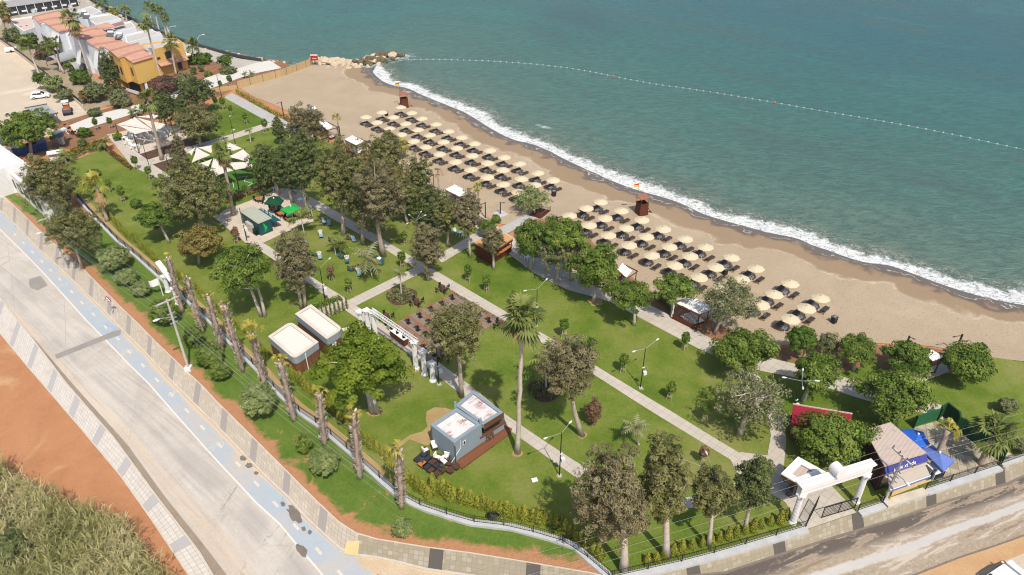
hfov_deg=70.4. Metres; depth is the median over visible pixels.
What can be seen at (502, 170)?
beach parasol
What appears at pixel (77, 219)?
tree
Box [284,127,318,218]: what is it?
tree
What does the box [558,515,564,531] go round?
hedge shrub
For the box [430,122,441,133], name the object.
beach parasol
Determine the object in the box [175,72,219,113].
tree
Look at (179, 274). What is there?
hedge shrub
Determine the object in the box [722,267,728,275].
litter bin
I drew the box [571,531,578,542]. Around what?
hedge shrub
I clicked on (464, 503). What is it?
hedge shrub
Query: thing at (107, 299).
warning sign
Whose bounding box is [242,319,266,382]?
palm tree
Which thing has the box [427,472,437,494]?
hedge shrub
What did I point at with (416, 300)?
barrel table
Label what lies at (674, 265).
beach parasol
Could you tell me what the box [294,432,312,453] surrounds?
round shrub
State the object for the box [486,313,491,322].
bar table
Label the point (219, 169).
shade sail
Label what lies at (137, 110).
young palm
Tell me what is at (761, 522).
hedge shrub
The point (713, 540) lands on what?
hedge shrub
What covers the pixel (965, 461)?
patio
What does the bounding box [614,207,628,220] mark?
beach parasol
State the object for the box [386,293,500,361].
timber deck
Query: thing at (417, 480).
hedge shrub
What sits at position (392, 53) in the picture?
boulder
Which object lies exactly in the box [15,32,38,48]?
bush
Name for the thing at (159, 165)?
planting bed
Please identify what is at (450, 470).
stored table
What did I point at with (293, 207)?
market umbrella
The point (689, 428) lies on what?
path
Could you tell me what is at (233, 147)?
shade sail
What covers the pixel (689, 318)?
beach cabana
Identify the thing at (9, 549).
bush
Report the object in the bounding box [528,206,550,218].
beach ramp
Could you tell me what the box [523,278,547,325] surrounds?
path lamp
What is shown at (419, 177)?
tree
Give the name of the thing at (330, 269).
staked sapling
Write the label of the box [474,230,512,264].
wooden hut
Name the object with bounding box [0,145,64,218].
white building
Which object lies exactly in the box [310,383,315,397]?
hedge shrub
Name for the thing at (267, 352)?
hedge shrub
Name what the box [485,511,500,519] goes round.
net heap
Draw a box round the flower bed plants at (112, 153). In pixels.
[103,145,132,169]
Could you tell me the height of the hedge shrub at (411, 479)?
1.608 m
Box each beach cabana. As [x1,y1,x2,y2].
[319,120,338,141]
[344,135,366,156]
[444,184,470,203]
[615,263,637,282]
[671,298,709,330]
[924,350,942,375]
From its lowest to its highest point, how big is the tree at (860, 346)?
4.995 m
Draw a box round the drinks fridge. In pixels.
[926,463,936,480]
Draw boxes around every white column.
[355,308,364,331]
[362,307,370,331]
[368,309,378,338]
[409,339,419,369]
[418,348,427,376]
[427,359,436,382]
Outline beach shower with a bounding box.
[493,202,507,217]
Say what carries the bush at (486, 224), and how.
on the lawn at (504, 474)
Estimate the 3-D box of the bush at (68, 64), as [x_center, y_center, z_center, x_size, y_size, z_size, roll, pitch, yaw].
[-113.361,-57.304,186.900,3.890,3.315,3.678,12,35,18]
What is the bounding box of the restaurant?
[0,0,79,15]
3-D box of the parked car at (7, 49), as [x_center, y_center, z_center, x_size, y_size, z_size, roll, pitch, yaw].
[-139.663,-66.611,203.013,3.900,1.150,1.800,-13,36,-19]
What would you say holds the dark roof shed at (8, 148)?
on the ground at (44, 437)
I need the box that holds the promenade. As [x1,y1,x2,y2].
[80,0,260,67]
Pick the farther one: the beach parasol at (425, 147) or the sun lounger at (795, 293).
the beach parasol at (425, 147)
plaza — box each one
[107,126,196,153]
[216,186,313,243]
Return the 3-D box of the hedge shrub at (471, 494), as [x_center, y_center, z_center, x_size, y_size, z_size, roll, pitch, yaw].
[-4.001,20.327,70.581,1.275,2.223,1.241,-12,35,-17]
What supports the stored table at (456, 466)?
on the lawn at (504, 474)
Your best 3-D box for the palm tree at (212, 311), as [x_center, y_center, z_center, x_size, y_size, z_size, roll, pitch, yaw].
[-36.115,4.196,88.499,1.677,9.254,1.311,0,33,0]
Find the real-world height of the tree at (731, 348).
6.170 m
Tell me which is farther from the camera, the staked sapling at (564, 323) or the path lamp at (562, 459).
the staked sapling at (564, 323)
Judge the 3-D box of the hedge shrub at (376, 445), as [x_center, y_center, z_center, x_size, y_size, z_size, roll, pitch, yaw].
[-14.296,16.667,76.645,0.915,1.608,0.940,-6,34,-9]
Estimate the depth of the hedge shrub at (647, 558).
65.13 m
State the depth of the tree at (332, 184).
108.25 m
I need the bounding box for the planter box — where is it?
[313,294,342,310]
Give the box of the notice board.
[310,54,318,64]
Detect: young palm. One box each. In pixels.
[54,148,74,161]
[95,134,110,148]
[124,107,136,116]
[131,106,141,115]
[244,127,252,142]
[285,206,317,235]
[325,237,344,254]
[333,234,348,253]
[349,241,381,277]
[392,267,405,294]
[526,338,551,387]
[619,413,649,445]
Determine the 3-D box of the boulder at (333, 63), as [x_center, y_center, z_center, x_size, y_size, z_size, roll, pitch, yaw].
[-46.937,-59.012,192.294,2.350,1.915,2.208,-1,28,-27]
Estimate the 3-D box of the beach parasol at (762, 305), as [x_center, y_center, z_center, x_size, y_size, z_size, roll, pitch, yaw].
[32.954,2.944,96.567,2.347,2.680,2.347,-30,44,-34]
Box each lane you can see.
[0,42,86,112]
[0,212,376,574]
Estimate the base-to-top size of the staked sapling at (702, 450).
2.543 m
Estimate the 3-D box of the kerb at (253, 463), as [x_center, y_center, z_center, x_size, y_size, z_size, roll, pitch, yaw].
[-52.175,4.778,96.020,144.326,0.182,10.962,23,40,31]
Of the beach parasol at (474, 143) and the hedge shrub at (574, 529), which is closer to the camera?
the hedge shrub at (574, 529)
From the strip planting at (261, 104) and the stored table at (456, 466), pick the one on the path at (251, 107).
the strip planting at (261, 104)
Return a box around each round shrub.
[86,169,100,174]
[95,244,129,270]
[112,268,138,284]
[130,198,142,207]
[130,280,150,295]
[148,298,178,324]
[182,325,204,347]
[193,341,222,366]
[208,359,231,379]
[239,381,276,416]
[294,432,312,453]
[307,445,340,475]
[391,515,412,538]
[996,397,1018,413]
[1011,438,1023,452]
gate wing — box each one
[808,496,819,520]
[821,497,858,517]
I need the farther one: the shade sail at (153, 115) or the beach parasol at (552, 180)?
the shade sail at (153, 115)
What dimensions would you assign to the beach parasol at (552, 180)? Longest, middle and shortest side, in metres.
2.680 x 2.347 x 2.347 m
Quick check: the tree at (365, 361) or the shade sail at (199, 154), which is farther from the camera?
the shade sail at (199, 154)
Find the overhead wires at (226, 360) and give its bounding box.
[0,174,404,504]
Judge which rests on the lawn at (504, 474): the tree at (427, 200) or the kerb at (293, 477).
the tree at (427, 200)
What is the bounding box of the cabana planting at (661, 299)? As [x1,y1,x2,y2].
[652,290,670,310]
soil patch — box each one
[367,408,381,415]
[380,407,451,458]
[512,449,522,456]
[588,298,602,305]
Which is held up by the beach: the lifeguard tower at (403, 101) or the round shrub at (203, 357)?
the lifeguard tower at (403, 101)
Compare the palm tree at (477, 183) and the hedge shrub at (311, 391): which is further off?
the palm tree at (477, 183)
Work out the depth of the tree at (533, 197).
120.18 m
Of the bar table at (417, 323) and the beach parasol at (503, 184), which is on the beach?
the beach parasol at (503, 184)
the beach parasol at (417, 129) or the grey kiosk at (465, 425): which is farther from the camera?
the beach parasol at (417, 129)
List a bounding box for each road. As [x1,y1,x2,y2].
[0,231,320,574]
[377,478,1023,574]
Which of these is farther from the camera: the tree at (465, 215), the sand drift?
the tree at (465, 215)
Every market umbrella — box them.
[264,196,283,214]
[280,203,300,217]
[900,429,929,448]
[923,445,954,473]
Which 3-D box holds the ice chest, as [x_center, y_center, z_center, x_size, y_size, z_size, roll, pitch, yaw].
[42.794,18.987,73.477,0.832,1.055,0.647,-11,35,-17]
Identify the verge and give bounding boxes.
[5,194,598,573]
[918,537,1023,574]
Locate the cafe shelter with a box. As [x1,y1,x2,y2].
[50,127,66,144]
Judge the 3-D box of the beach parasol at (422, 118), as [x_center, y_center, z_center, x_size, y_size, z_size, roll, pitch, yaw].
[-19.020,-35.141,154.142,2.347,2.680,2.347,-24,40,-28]
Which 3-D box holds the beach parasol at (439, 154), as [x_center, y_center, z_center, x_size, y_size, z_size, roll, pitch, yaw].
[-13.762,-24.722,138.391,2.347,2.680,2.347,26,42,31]
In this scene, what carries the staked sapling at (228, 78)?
on the planting bed at (71, 139)
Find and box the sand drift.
[357,556,451,574]
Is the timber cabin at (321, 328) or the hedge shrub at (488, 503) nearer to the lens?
the hedge shrub at (488, 503)
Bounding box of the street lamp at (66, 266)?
[36,215,68,268]
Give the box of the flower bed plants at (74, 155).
[66,144,105,160]
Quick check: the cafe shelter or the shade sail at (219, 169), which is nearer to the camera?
the shade sail at (219, 169)
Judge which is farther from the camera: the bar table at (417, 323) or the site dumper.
the site dumper
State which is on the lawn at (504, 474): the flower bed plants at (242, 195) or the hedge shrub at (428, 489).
the hedge shrub at (428, 489)
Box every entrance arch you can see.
[155,260,177,304]
[788,458,876,525]
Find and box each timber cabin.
[268,323,319,373]
[295,304,348,353]
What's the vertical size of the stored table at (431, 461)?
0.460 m
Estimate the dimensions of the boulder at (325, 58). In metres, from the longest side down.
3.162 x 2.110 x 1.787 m
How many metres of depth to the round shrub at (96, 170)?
133.72 m
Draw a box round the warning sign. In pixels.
[105,296,112,312]
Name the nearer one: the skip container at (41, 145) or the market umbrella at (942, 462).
the market umbrella at (942, 462)
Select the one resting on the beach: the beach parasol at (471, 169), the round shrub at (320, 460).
the beach parasol at (471, 169)
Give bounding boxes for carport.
[46,49,74,65]
[69,61,83,70]
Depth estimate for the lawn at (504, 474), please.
86.47 m
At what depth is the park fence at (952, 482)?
73.30 m
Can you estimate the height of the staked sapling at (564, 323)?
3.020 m
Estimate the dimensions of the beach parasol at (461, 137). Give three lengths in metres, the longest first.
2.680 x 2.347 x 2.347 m
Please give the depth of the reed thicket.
64.80 m
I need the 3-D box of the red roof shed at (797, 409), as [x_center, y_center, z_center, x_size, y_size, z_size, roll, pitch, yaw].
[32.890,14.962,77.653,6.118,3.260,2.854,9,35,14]
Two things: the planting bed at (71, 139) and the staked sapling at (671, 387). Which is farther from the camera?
the planting bed at (71, 139)
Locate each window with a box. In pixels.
[164,51,171,58]
[177,62,182,69]
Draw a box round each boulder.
[318,57,329,62]
[330,61,338,65]
[388,51,396,57]
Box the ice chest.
[931,469,940,480]
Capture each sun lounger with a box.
[645,244,655,250]
[651,263,661,269]
[667,255,678,260]
[689,264,699,271]
[699,285,707,291]
[729,265,739,272]
[754,276,764,283]
[760,312,770,319]
[772,302,783,309]
[773,320,784,328]
[788,291,799,299]
[790,309,799,315]
[804,316,815,324]
[819,305,829,314]
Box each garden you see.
[0,15,109,110]
[108,60,222,105]
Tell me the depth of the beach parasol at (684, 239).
110.40 m
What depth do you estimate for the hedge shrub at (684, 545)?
66.07 m
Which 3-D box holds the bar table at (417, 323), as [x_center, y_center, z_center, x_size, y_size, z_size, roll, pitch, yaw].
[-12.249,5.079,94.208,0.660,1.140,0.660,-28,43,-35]
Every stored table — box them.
[413,455,423,461]
[417,458,426,467]
[419,451,429,456]
[422,462,430,469]
[423,454,432,461]
[426,466,436,472]
[428,458,436,464]
[431,462,439,468]
[433,469,441,478]
[438,463,445,473]
[446,457,452,466]
[446,466,453,474]
[452,463,459,470]
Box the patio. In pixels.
[914,421,998,480]
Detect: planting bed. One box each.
[51,60,290,148]
[140,137,209,158]
[153,159,175,170]
[225,180,273,203]
[386,288,416,304]
[514,220,950,372]
[528,379,560,401]
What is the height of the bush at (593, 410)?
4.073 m
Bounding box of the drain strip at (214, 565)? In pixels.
[31,336,225,574]
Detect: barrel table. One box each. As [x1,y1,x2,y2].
[414,298,419,305]
[440,284,444,292]
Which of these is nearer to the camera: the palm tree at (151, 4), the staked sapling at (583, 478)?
the staked sapling at (583, 478)
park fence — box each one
[76,193,612,574]
[613,519,809,574]
[856,495,886,516]
[924,458,1002,495]
[999,451,1023,467]
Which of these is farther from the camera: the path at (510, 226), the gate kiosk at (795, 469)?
the path at (510, 226)
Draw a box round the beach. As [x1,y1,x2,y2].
[241,64,1023,360]
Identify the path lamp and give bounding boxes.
[238,208,248,241]
[317,257,330,300]
[428,347,442,384]
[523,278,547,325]
[543,420,571,476]
[632,338,658,388]
[782,368,819,420]
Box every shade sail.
[118,117,151,129]
[119,125,151,133]
[136,114,158,118]
[136,117,164,130]
[192,148,208,161]
[198,145,211,152]
[199,159,211,168]
[209,159,232,174]
[227,143,240,151]
[230,149,249,161]
[230,161,251,169]
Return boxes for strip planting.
[235,88,292,118]
[454,293,495,318]
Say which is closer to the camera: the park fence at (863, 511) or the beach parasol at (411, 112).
the park fence at (863, 511)
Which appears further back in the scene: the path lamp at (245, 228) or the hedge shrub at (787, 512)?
the path lamp at (245, 228)
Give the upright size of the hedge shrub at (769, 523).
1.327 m
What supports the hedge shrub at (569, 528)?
on the lawn at (504, 474)
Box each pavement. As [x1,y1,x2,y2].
[0,197,362,548]
[0,299,210,574]
[358,535,594,574]
[660,460,1023,574]
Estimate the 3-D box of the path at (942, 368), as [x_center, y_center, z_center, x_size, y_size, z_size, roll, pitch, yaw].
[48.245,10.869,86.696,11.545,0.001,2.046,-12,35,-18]
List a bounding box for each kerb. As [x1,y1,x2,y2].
[0,210,472,574]
[0,297,213,574]
[4,197,600,574]
[692,475,1023,574]
[913,535,1023,574]
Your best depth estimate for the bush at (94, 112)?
159.69 m
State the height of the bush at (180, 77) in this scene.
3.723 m
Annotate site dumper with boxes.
[61,100,72,115]
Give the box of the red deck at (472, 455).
[457,425,511,468]
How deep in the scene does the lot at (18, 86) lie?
172.34 m
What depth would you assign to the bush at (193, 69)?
184.71 m
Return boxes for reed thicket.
[0,446,177,574]
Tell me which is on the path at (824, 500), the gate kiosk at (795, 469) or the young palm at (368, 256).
the gate kiosk at (795, 469)
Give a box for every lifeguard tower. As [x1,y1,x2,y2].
[395,83,408,107]
[634,183,650,215]
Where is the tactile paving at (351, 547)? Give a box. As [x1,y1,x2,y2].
[344,541,359,555]
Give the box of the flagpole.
[148,278,163,295]
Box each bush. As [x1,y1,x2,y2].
[0,25,27,42]
[0,501,32,528]
[0,528,38,574]
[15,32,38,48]
[31,72,45,89]
[33,46,59,59]
[39,74,62,91]
[44,524,74,550]
[52,88,73,99]
[63,58,75,69]
[68,67,90,83]
[76,127,92,137]
[77,138,87,146]
[78,88,97,102]
[83,81,110,101]
[86,107,101,116]
[94,546,121,573]
[107,86,131,107]
[112,132,123,139]
[148,74,176,92]
[173,72,192,85]
[187,55,198,62]
[190,51,212,64]
[190,67,196,72]
[197,64,204,70]
[204,71,212,75]
[218,65,237,74]
[477,219,496,230]
[491,214,501,222]
[583,396,601,425]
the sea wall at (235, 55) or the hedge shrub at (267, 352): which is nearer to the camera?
the hedge shrub at (267, 352)
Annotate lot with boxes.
[0,54,86,140]
[975,554,1023,574]
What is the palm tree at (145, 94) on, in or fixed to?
on the path at (155, 160)
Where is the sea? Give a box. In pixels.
[97,0,1023,361]
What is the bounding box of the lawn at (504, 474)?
[56,96,1023,574]
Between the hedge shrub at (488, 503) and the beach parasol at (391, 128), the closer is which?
the hedge shrub at (488, 503)
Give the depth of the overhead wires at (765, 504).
64.07 m
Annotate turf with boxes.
[207,157,268,200]
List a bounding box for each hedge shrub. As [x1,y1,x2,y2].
[177,269,181,280]
[192,280,196,289]
[239,323,245,334]
[265,348,271,357]
[288,364,295,380]
[296,370,301,386]
[301,375,309,391]
[305,381,310,393]
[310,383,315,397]
[326,400,331,412]
[331,404,336,416]
[335,409,340,420]
[339,411,343,423]
[343,417,348,428]
[362,432,370,445]
[366,433,374,450]
[373,440,379,452]
[379,446,384,456]
[383,449,389,460]
[403,468,410,483]
[409,474,416,486]
[411,474,421,492]
[418,479,427,495]
[423,485,434,500]
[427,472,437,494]
[435,479,442,494]
[437,477,448,498]
[443,481,454,502]
[450,486,458,501]
[455,485,464,504]
[462,490,471,506]
[466,489,474,507]
[473,494,481,510]
[478,492,486,511]
[484,496,493,511]
[490,499,500,514]
[496,498,506,515]
[502,499,512,518]
[508,503,517,520]
[516,505,523,519]
[518,502,529,523]
[528,506,536,523]
[533,504,545,526]
[541,509,548,525]
[546,513,552,527]
[550,514,561,530]
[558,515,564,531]
[559,518,568,534]
[565,524,572,538]
[569,525,578,538]
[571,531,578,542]
[576,532,584,546]
[581,533,589,549]
[587,534,595,549]
[589,542,596,556]
[593,541,602,558]
[597,547,605,560]
[642,552,651,565]
[651,551,660,564]
[660,551,667,560]
[670,542,678,556]
[677,539,686,554]
[687,538,695,550]
[698,536,705,548]
[705,533,714,544]
[716,530,722,543]
[723,526,733,541]
[733,524,740,538]
[740,524,749,535]
[748,516,758,533]
[758,518,764,529]
[766,515,774,527]
[774,509,785,526]
[785,507,790,520]
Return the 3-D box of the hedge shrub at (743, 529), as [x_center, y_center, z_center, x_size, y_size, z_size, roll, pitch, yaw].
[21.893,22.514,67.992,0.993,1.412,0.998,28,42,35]
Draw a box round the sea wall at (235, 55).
[90,0,261,60]
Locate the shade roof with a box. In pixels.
[24,103,59,123]
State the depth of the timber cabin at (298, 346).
88.23 m
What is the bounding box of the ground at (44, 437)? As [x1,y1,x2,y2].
[0,51,1021,574]
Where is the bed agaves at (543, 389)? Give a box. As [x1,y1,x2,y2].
[528,379,561,399]
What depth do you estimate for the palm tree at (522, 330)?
66.94 m
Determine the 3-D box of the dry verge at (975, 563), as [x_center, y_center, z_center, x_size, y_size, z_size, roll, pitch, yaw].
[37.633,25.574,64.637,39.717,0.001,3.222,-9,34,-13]
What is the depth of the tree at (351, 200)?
107.31 m
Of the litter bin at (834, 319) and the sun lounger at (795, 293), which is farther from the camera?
the sun lounger at (795, 293)
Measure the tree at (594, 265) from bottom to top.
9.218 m
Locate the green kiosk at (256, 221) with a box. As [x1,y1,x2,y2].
[240,206,280,235]
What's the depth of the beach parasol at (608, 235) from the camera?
111.30 m
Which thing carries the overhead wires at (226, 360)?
attached to the utility pole at (188, 367)
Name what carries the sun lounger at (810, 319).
on the beach
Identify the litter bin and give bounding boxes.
[551,190,556,196]
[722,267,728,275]
[830,314,838,323]
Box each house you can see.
[9,16,39,42]
[31,4,120,60]
[68,21,162,75]
[108,39,190,94]
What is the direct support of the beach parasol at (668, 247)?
on the beach
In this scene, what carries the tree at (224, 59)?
on the garden at (213, 67)
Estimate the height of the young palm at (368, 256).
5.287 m
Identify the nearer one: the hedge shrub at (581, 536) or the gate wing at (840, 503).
the hedge shrub at (581, 536)
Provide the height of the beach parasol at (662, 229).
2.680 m
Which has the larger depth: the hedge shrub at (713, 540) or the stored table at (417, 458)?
the stored table at (417, 458)
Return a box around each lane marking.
[0,229,322,574]
[14,233,342,574]
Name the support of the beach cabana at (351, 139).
on the beach
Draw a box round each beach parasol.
[360,115,371,124]
[371,120,382,127]
[376,110,387,118]
[384,126,395,130]
[388,115,398,119]
[395,105,406,108]
[396,132,406,136]
[400,121,411,130]
[406,110,417,121]
[408,139,419,149]
[412,127,423,136]
[416,116,427,123]
[420,144,431,149]
[424,133,435,143]
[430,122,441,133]
[434,151,445,156]
[438,139,449,144]
[443,129,453,133]
[449,159,461,164]
[451,145,462,150]
[456,135,467,139]
[464,167,477,178]
[466,153,478,164]
[468,141,480,145]
[481,160,493,165]
[481,174,493,186]
[483,148,495,153]
[496,167,508,172]
[496,181,509,192]
[498,155,510,166]
[511,189,523,198]
[513,161,525,166]
[514,176,527,181]
[528,182,541,187]
[531,170,544,175]
[546,177,559,183]
[562,212,576,218]
[579,205,593,218]
[582,221,596,235]
[593,199,607,212]
[597,215,612,226]
[601,231,615,239]
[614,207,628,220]
[619,224,633,234]
[621,241,636,253]
[634,216,648,225]
[638,233,653,244]
[643,251,659,259]
[656,225,670,235]
[661,243,677,253]
[666,261,683,272]
[677,235,692,249]
[682,252,698,267]
[690,273,707,285]
[697,243,713,254]
[707,263,724,275]
[723,253,739,266]
[732,274,750,288]
[747,264,764,276]
[752,300,769,310]
[765,289,783,305]
[780,314,800,330]
[781,279,799,295]
[797,303,815,318]
[811,293,829,309]
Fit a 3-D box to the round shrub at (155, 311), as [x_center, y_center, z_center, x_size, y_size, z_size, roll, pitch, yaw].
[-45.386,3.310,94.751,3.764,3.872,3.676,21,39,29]
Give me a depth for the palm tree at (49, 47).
182.19 m
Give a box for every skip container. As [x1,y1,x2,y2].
[11,143,28,155]
[25,142,37,152]
[32,139,46,150]
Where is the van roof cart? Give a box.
[46,149,64,162]
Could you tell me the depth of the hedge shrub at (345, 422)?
79.40 m
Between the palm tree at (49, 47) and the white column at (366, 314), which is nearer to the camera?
the white column at (366, 314)
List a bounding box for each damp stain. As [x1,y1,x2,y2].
[286,505,301,522]
[296,544,306,556]
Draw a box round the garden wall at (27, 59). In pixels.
[0,38,83,106]
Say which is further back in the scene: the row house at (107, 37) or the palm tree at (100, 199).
the row house at (107, 37)
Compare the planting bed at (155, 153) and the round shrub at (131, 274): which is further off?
the planting bed at (155, 153)
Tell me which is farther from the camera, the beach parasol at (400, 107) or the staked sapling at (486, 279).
the beach parasol at (400, 107)
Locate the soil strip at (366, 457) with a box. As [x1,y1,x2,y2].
[82,198,386,474]
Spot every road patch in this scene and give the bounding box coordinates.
[29,276,47,289]
[55,330,120,358]
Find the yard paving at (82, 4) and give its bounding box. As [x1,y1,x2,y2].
[0,0,141,31]
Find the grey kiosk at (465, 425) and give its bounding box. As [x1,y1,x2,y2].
[430,390,505,462]
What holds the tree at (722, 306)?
on the planting bed at (708, 329)
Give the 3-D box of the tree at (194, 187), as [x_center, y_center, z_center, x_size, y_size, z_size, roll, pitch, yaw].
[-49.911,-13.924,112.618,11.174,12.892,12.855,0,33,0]
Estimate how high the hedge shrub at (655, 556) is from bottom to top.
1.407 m
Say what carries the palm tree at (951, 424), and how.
on the lawn at (504, 474)
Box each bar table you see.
[404,314,410,324]
[414,321,420,331]
[416,309,422,318]
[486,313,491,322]
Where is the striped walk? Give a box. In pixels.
[65,60,280,133]
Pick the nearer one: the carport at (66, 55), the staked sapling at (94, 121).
the staked sapling at (94, 121)
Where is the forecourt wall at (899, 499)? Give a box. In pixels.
[882,487,929,507]
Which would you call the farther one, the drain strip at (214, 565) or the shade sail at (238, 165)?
the shade sail at (238, 165)
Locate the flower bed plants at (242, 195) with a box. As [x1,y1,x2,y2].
[225,183,277,202]
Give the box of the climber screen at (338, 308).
[321,296,348,316]
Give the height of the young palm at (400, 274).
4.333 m
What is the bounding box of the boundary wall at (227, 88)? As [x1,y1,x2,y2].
[211,85,236,92]
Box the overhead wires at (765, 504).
[459,414,1022,574]
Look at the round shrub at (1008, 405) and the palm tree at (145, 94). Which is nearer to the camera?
the round shrub at (1008, 405)
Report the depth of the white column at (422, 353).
86.06 m
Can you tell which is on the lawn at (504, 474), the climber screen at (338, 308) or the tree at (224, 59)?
the climber screen at (338, 308)
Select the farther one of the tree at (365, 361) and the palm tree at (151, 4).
the palm tree at (151, 4)
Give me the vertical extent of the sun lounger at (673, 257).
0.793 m
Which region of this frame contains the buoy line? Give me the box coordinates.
[408,59,1019,148]
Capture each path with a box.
[107,135,587,479]
[148,123,272,163]
[224,93,312,136]
[308,196,738,459]
[347,267,421,305]
[439,230,482,261]
[450,197,1014,456]
[500,212,535,233]
[592,452,855,528]
[745,371,785,461]
[908,363,948,380]
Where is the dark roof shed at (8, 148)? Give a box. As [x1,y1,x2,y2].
[0,133,21,153]
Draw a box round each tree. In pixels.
[0,0,13,28]
[0,107,58,154]
[15,35,39,72]
[17,153,85,212]
[39,36,64,72]
[40,203,104,268]
[48,35,62,71]
[56,8,91,76]
[79,169,109,221]
[91,0,108,12]
[98,46,120,89]
[108,6,118,15]
[119,4,131,20]
[132,88,164,160]
[132,201,173,242]
[135,12,164,90]
[143,1,153,26]
[148,2,159,29]
[150,86,178,135]
[151,153,235,227]
[155,5,166,35]
[159,13,169,31]
[161,32,179,74]
[162,252,184,312]
[168,131,193,181]
[170,95,190,119]
[172,104,222,146]
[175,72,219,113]
[177,223,227,265]
[181,272,204,332]
[185,37,199,64]
[201,291,224,352]
[208,241,274,316]
[209,138,235,215]
[216,54,232,66]
[217,299,244,372]
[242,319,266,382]
[244,143,280,194]
[270,137,299,202]
[270,227,319,309]
[271,116,285,144]
[271,353,296,421]
[283,101,331,172]
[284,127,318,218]
[309,133,359,235]
[309,319,417,413]
[311,385,330,445]
[331,112,342,135]
[337,144,383,244]
[344,404,363,479]
[352,156,405,257]
[355,129,409,176]
[384,439,405,509]
[387,166,417,224]
[399,137,410,158]
[405,152,432,209]
[407,184,457,226]
[407,220,445,280]
[420,300,484,397]
[432,192,457,246]
[434,168,443,193]
[453,188,483,257]
[472,181,482,206]
[480,224,506,269]
[494,291,546,454]
[512,184,552,212]
[514,214,560,268]
[533,333,600,437]
[537,239,582,282]
[543,217,589,280]
[562,241,620,302]
[570,442,650,572]
[607,278,653,325]
[635,429,693,559]
[651,272,701,313]
[690,463,741,546]
[700,275,766,333]
[709,327,780,375]
[714,363,791,436]
[732,453,778,532]
[784,325,820,357]
[790,409,882,466]
[793,350,843,401]
[816,331,839,354]
[836,332,877,370]
[845,363,939,428]
[879,340,933,379]
[930,417,962,462]
[936,339,997,384]
[967,409,1023,466]
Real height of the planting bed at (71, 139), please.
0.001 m
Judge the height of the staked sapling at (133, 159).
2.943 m
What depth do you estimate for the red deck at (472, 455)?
77.21 m
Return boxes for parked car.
[4,46,18,52]
[30,91,49,99]
[987,560,1023,574]
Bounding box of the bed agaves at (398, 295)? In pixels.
[386,285,416,303]
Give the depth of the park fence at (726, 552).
65.94 m
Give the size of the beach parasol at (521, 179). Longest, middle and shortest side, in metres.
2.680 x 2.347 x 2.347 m
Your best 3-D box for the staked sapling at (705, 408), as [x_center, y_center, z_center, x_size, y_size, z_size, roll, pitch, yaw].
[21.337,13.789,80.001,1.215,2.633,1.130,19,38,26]
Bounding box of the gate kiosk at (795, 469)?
[781,457,825,497]
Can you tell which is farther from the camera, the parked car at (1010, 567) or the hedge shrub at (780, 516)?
the hedge shrub at (780, 516)
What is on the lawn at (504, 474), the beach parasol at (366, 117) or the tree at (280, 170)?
the tree at (280, 170)
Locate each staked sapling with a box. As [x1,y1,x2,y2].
[91,117,98,130]
[104,180,111,192]
[105,117,112,128]
[115,186,125,202]
[130,155,138,169]
[143,166,152,179]
[219,97,225,108]
[226,75,231,85]
[230,226,239,243]
[241,112,247,123]
[241,185,246,196]
[260,118,266,131]
[325,264,334,281]
[344,278,351,292]
[397,251,405,268]
[400,231,406,244]
[464,264,471,282]
[482,275,489,292]
[509,290,516,297]
[559,318,568,338]
[581,474,589,486]
[587,336,594,351]
[619,353,630,372]
[666,381,676,400]
[681,331,691,351]
[699,445,709,464]
[701,403,711,422]
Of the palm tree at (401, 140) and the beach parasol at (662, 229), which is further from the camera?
the palm tree at (401, 140)
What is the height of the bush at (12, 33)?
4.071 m
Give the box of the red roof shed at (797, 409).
[789,403,852,446]
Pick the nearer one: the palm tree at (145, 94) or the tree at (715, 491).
the tree at (715, 491)
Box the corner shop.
[859,422,930,495]
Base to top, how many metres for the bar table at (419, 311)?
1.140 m
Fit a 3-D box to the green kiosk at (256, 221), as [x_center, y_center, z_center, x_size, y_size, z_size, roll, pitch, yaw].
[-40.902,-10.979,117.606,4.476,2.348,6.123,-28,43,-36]
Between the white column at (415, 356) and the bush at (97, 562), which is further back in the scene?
the white column at (415, 356)
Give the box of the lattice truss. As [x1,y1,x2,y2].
[370,307,417,342]
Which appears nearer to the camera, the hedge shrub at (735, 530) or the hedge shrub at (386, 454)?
the hedge shrub at (735, 530)
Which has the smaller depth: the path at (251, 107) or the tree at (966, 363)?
the tree at (966, 363)
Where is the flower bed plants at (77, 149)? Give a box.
[66,139,105,155]
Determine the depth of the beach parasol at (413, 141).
142.79 m
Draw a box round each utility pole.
[153,294,192,371]
[882,445,914,500]
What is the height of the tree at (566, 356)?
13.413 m
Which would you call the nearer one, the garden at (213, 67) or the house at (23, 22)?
the garden at (213, 67)
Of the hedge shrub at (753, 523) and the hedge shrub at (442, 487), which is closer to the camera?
the hedge shrub at (753, 523)
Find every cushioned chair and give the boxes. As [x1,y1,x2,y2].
[421,446,429,452]
[430,440,437,450]
[433,451,440,462]
[439,455,447,465]
[443,451,449,458]
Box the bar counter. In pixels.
[389,327,407,346]
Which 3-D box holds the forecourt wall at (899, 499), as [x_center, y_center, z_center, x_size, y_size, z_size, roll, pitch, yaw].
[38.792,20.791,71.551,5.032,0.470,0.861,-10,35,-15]
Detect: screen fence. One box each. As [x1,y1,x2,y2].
[913,408,942,428]
[937,402,967,432]
[962,420,1007,460]
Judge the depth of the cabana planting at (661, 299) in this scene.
99.41 m
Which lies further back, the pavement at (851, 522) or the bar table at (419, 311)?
the bar table at (419, 311)
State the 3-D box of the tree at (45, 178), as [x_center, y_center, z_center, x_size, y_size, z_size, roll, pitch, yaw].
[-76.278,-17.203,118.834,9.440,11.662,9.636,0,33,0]
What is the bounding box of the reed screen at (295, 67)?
[236,58,312,88]
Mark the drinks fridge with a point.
(931, 468)

